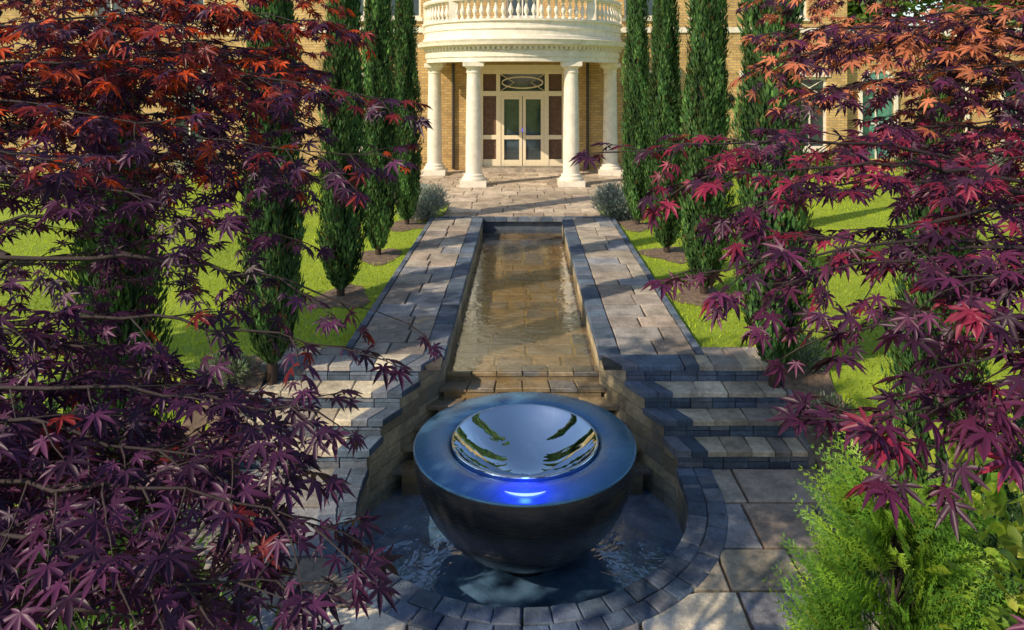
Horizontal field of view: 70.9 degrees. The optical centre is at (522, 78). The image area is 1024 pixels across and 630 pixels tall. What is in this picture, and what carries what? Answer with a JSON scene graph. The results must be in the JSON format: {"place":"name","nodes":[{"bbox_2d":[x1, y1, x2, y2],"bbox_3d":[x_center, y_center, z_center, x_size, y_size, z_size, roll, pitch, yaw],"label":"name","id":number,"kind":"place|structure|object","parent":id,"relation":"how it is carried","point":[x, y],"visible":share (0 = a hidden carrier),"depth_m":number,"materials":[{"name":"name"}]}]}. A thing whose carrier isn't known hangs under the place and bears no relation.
{"place":"outdoors","nodes":[
{"label":"outdoors","id":0,"kind":"place"},
{"bbox_2d":[342,217,482,369],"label":"garden path","id":1,"kind":"structure","parent":0,"point":[422,292],"depth_m":9.32,"materials":[{"name":"stone"}]},
{"bbox_2d":[0,171,1023,511],"bbox_3d":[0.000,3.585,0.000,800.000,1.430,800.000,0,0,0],"label":"ground","id":2,"kind":"structure","parent":0,"point":[192,347],"depth_m":10.26,"materials":[{"name":"green plant"}]},
{"bbox_2d":[0,371,62,557],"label":"evergreen shrub","id":3,"kind":"object","parent":2,"relation":"on","point":[20,407],"depth_m":5.34,"materials":[{"name":"green plant"}]},
{"bbox_2d":[6,496,130,629],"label":"evergreen shrub","id":4,"kind":"object","parent":2,"relation":"on","point":[77,618],"visible":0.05,"depth_m":3.71,"materials":[{"name":"green plant"}]},
{"bbox_2d":[0,357,209,505],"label":"grass bank","id":5,"kind":"structure","parent":2,"relation":"on","point":[189,362],"depth_m":7.00,"materials":[{"name":"green plant"}]},
{"bbox_2d":[51,48,179,628],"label":"cypress tree","id":6,"kind":"object","parent":2,"relation":"on","point":[128,296],"visible":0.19,"depth_m":4.26,"materials":[{"name":"green plant"}]},
{"bbox_2d":[37,497,279,629],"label":"green shrub","id":7,"kind":"object","parent":2,"relation":"on","point":[250,618],"visible":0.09,"depth_m":2.64,"materials":[{"name":"green plant"}]},
{"bbox_2d":[162,147,220,176],"bbox_3d":[-9.591,2.458,20.923,1.867,1.018,1.103,0,0,12],"label":"border shrub","id":8,"kind":"object","parent":2,"relation":"on","point":[188,163],"visible":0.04,"depth_m":20.90,"materials":[{"name":"green plant"}]},
{"bbox_2d":[0,0,444,629],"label":"maple tree","id":9,"kind":"object","parent":2,"relation":"on","point":[44,464],"visible":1,"depth_m":1.73,"materials":[{"name":"purple plant"}]},
{"bbox_2d":[182,216,431,507],"bbox_3d":[-2.399,3.136,9.996,0.979,0.643,10.847,0,0,4],"label":"planting bed","id":10,"kind":"object","parent":2,"relation":"on","point":[355,296],"visible":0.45,"depth_m":9.15,"materials":[{"name":"soil"}]},
{"bbox_2d":[165,438,207,472],"bbox_3d":[-2.806,3.209,6.025,0.701,0.422,0.605,0,0,0],"label":"bedding plant","id":11,"kind":"object","parent":10,"relation":"on","point":[179,455],"visible":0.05,"depth_m":5.98,"materials":[{"name":"green plant"}]},
{"bbox_2d":[187,352,257,388],"bbox_3d":[-2.886,2.811,6.878,0.621,0.408,0.638,0,0,0],"label":"bedding plant","id":12,"kind":"object","parent":10,"relation":"on","point":[247,362],"visible":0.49,"depth_m":6.87,"materials":[{"name":"green plant"}]},
{"bbox_2d":[234,0,316,384],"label":"cypress tree","id":13,"kind":"object","parent":10,"relation":"on","point":[281,262],"visible":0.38,"depth_m":6.82,"materials":[{"name":"green plant"}]},
{"bbox_2d":[312,0,374,296],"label":"cypress tree","id":14,"kind":"object","parent":10,"relation":"on","point":[340,233],"visible":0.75,"depth_m":9.23,"materials":[{"name":"green plant"}]},
{"bbox_2d":[359,0,403,254],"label":"cypress tree","id":15,"kind":"object","parent":10,"relation":"on","point":[378,73],"visible":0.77,"depth_m":11.40,"materials":[{"name":"green plant"}]},
{"bbox_2d":[390,0,424,224],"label":"cypress tree","id":16,"kind":"object","parent":10,"relation":"on","point":[406,65],"visible":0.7,"depth_m":13.82,"materials":[{"name":"green plant"}]},
{"bbox_2d":[395,183,451,220],"bbox_3d":[-2.020,2.571,14.743,1.169,0.907,1.072,0,0,23],"label":"lavender shrub","id":17,"kind":"object","parent":10,"relation":"on","point":[430,202],"visible":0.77,"depth_m":14.57,"materials":[{"name":"green plant"}]},
{"bbox_2d":[233,347,439,468],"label":"stone steps","id":18,"kind":"structure","parent":2,"relation":"on","point":[378,406],"depth_m":6.77,"materials":[{"name":"grey stone"}]},
{"bbox_2d":[0,0,1023,172],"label":"walls","id":19,"kind":"structure","parent":2,"relation":"on","point":[839,122],"depth_m":21.90,"materials":[{"name":"brick"}]},
{"bbox_2d":[4,0,1023,159],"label":"white trim","id":20,"kind":"structure","parent":19,"relation":"attached to","point":[684,30],"depth_m":22.00,"materials":[{"name":"paint"}]},
{"bbox_2d":[98,0,1023,158],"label":"window glass","id":21,"kind":"object","parent":20,"relation":"attached to","point":[885,112],"visible":0.11,"depth_m":22.05,"materials":[{"name":"glass"}]},
{"bbox_2d":[481,65,563,165],"bbox_3d":[0.000,1.140,21.886,2.920,3.120,0.155,0,0,0],"label":"french door","id":22,"kind":"structure","parent":19,"relation":"attached to","point":[501,96],"depth_m":21.87,"materials":[{"name":"beige paint"}]},
{"bbox_2d":[500,74,544,165],"bbox_3d":[0.000,1.200,21.950,1.400,2.960,0.001,0,0,0],"label":"door glass","id":23,"kind":"object","parent":22,"relation":"attached to","point":[511,124],"visible":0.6,"depth_m":21.95,"materials":[{"name":"glass"}]},
{"bbox_2d":[483,74,561,158],"bbox_3d":[0.000,1.200,21.950,2.600,2.960,0.001,0,0,0],"label":"side light curtain","id":24,"kind":"object","parent":22,"relation":"attached to","point":[489,118],"visible":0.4,"depth_m":21.95,"materials":[{"name":"brown fabric"}]},
{"bbox_2d":[452,62,721,168],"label":"drainpipes","id":25,"kind":"object","parent":19,"relation":"attached to","point":[453,111],"visible":0.6,"depth_m":21.80,"materials":[{"name":"metal"}]},
{"bbox_2d":[728,91,735,108],"bbox_3d":[6.279,0.643,21.711,0.240,0.553,0.352,0,0,-22],"label":"wall lantern","id":26,"kind":"object","parent":19,"relation":"attached to","point":[732,98],"depth_m":21.59,"materials":[{"name":"metal"}]},
{"bbox_2d":[357,217,687,625],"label":"rill wall","id":27,"kind":"structure","parent":2,"relation":"on","point":[389,455],"depth_m":6.83,"materials":[{"name":"stone"}]},
{"bbox_2d":[605,347,814,470],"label":"stone steps","id":28,"kind":"structure","parent":2,"relation":"on","point":[711,408],"depth_m":6.75,"materials":[{"name":"grey stone"}]},
{"bbox_2d":[611,216,874,496],"bbox_3d":[2.421,3.138,10.021,1.012,0.640,10.886,0,0,-3],"label":"planting bed","id":29,"kind":"object","parent":2,"relation":"on","point":[805,382],"visible":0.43,"depth_m":6.90,"materials":[{"name":"soil"}]},
{"bbox_2d":[590,180,632,220],"bbox_3d":[1.980,2.549,14.778,1.238,0.967,1.228,0,0,0],"label":"lavender shrub","id":30,"kind":"object","parent":29,"relation":"on","point":[614,197],"visible":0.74,"depth_m":14.54,"materials":[{"name":"green plant"}]},
{"bbox_2d":[619,0,652,224],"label":"cypress tree","id":31,"kind":"object","parent":29,"relation":"on","point":[634,123],"visible":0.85,"depth_m":13.84,"materials":[{"name":"green plant"}]},
{"bbox_2d":[641,0,684,252],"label":"cypress tree","id":32,"kind":"object","parent":29,"relation":"on","point":[665,101],"visible":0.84,"depth_m":11.59,"materials":[{"name":"green plant"}]},
{"bbox_2d":[674,0,738,293],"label":"cypress tree","id":33,"kind":"object","parent":29,"relation":"on","point":[707,77],"visible":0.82,"depth_m":9.35,"materials":[{"name":"green plant"}]},
{"bbox_2d":[725,0,821,387],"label":"cypress tree","id":34,"kind":"object","parent":29,"relation":"on","point":[756,113],"visible":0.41,"depth_m":6.75,"materials":[{"name":"green plant"}]},
{"bbox_2d":[789,332,837,371],"bbox_3d":[2.802,2.755,7.200,0.682,0.417,0.615,0,0,-29],"label":"bedding plant","id":35,"kind":"object","parent":29,"relation":"on","point":[803,353],"visible":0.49,"depth_m":7.10,"materials":[{"name":"green plant"}]},
{"bbox_2d":[803,389,858,447],"bbox_3d":[2.790,3.037,6.414,0.623,0.435,0.684,0,0,0],"label":"bedding plant","id":36,"kind":"object","parent":29,"relation":"on","point":[833,396],"visible":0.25,"depth_m":6.43,"materials":[{"name":"green plant"}]},
{"bbox_2d":[569,0,1023,629],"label":"maple tree","id":37,"kind":"object","parent":2,"relation":"on","point":[953,186],"visible":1,"depth_m":1.74,"materials":[{"name":"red plant"}]},
{"bbox_2d":[808,147,874,176],"bbox_3d":[9.216,2.472,20.848,2.289,1.075,1.015,0,0,0],"label":"border shrub","id":38,"kind":"object","parent":2,"relation":"on","point":[822,165],"visible":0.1,"depth_m":20.88,"materials":[{"name":"green plant"}]},
{"bbox_2d":[847,0,930,26],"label":"broadleaf tree","id":39,"kind":"object","parent":2,"relation":"on","point":[856,10],"visible":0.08,"depth_m":30.03,"materials":[{"name":"green plant"}]},
{"bbox_2d":[762,431,1023,629],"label":"conifer shrub","id":40,"kind":"object","parent":2,"relation":"on","point":[869,539],"visible":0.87,"depth_m":2.30,"materials":[{"name":"green plant"}]},
{"bbox_2d":[891,150,907,173],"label":"border shrub","id":41,"kind":"object","parent":2,"relation":"on","point":[897,168],"visible":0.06,"depth_m":20.91,"materials":[{"name":"green plant"}]},
{"bbox_2d":[829,357,1023,508],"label":"grass bank","id":42,"kind":"structure","parent":2,"relation":"on","point":[864,392],"depth_m":6.94,"materials":[{"name":"green plant"}]},
{"bbox_2d":[872,33,1007,552],"bbox_3d":[2.619,1.627,4.516,0.687,3.846,0.711,-1,1,-40],"label":"cypress tree","id":43,"kind":"object","parent":2,"relation":"on","point":[906,357],"visible":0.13,"depth_m":4.43,"materials":[{"name":"green plant"}]},
{"bbox_2d":[858,470,1023,627],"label":"evergreen shrub","id":44,"kind":"object","parent":2,"relation":"on","point":[992,540],"visible":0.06,"depth_m":3.84,"materials":[{"name":"green plant"}]},
{"bbox_2d":[872,535,1023,629],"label":"conifer shrub","id":45,"kind":"object","parent":2,"relation":"on","point":[975,618],"visible":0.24,"depth_m":2.20,"materials":[{"name":"green plant"}]},
{"bbox_2d":[878,422,1023,629],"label":"golden shrub","id":46,"kind":"object","parent":2,"relation":"on","point":[1010,536],"visible":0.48,"depth_m":2.24,"materials":[{"name":"green plant"}]},
{"bbox_2d":[915,0,1023,27],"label":"broadleaf tree","id":47,"kind":"object","parent":2,"relation":"on","point":[975,4],"visible":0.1,"depth_m":29.14,"materials":[{"name":"green plant"}]},
{"bbox_2d":[974,391,1023,582],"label":"evergreen shrub","id":48,"kind":"object","parent":2,"relation":"on","point":[1020,458],"visible":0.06,"depth_m":5.04,"materials":[{"name":"green plant"}]},
{"bbox_2d":[982,151,1022,166],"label":"border shrub","id":49,"kind":"object","parent":2,"relation":"on","point":[1000,163],"visible":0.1,"depth_m":20.66,"materials":[{"name":"green plant"}]},
{"bbox_2d":[392,233,651,494],"bbox_3d":[-0.003,3.581,10.568,2.413,1.038,7.845,0,0,0],"label":"rill bed","id":50,"kind":"object","parent":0,"point":[522,327],"visible":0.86,"depth_m":8.72,"materials":[{"name":"brown stone"}]},
{"bbox_2d":[418,170,625,221],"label":"patio","id":51,"kind":"structure","parent":0,"point":[524,196],"depth_m":16.98,"materials":[{"name":"stone"}]},
{"bbox_2d":[421,62,622,186],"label":"columns","id":52,"kind":"structure","parent":51,"relation":"on","point":[474,176],"depth_m":18.66,"materials":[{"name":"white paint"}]},
{"bbox_2d":[417,18,625,63],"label":"entablature","id":53,"kind":"structure","parent":52,"relation":"on","point":[522,32],"depth_m":18.43,"materials":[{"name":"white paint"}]},
{"bbox_2d":[423,0,621,52],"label":"balustrade","id":54,"kind":"object","parent":53,"relation":"on","point":[431,13],"visible":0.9,"depth_m":18.82,"materials":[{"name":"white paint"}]},
{"bbox_2d":[482,166,562,171],"bbox_3d":[0.000,2.717,21.593,3.200,0.135,0.485,0,0,0],"label":"door step","id":55,"kind":"object","parent":51,"relation":"on","point":[522,168],"depth_m":21.38,"materials":[{"name":"stone"}]},
{"bbox_2d":[363,489,682,617],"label":"pool floor","id":56,"kind":"structure","parent":0,"point":[642,538],"depth_m":5.75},
{"bbox_2d":[413,392,636,576],"bbox_3d":[0.020,3.470,5.800,1.786,1.160,1.786,0,0,0],"label":"bowl fountain","id":57,"kind":"object","parent":56,"relation":"on","point":[524,484],"visible":1,"depth_m":5.31,"materials":[{"name":"metal"}]},
{"bbox_2d":[481,230,564,277],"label":"water","id":58,"kind":"structure","parent":0,"point":[520,236],"depth_m":13.90,"materials":[{"name":"liquid"}]},
{"bbox_2d":[44,469,1020,629],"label":"stone paving","id":59,"kind":"structure","parent":0,"point":[748,563],"depth_m":5.03,"materials":[{"name":"grey stone"}]},
{"bbox_2d":[317,468,727,629],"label":"pool coping","id":60,"kind":"object","parent":59,"relation":"on","point":[676,574],"visible":0.81,"depth_m":4.76,"materials":[{"name":"stone"}]},
{"bbox_2d":[562,217,703,369],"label":"garden path","id":61,"kind":"structure","parent":0,"point":[624,314],"depth_m":9.12,"materials":[{"name":"stone"}]},
{"bbox_2d":[892,0,953,25],"label":"sky","id":62,"kind":"structure","parent":0,"point":[911,14],"materials":[{"name":"white"}]}
]}

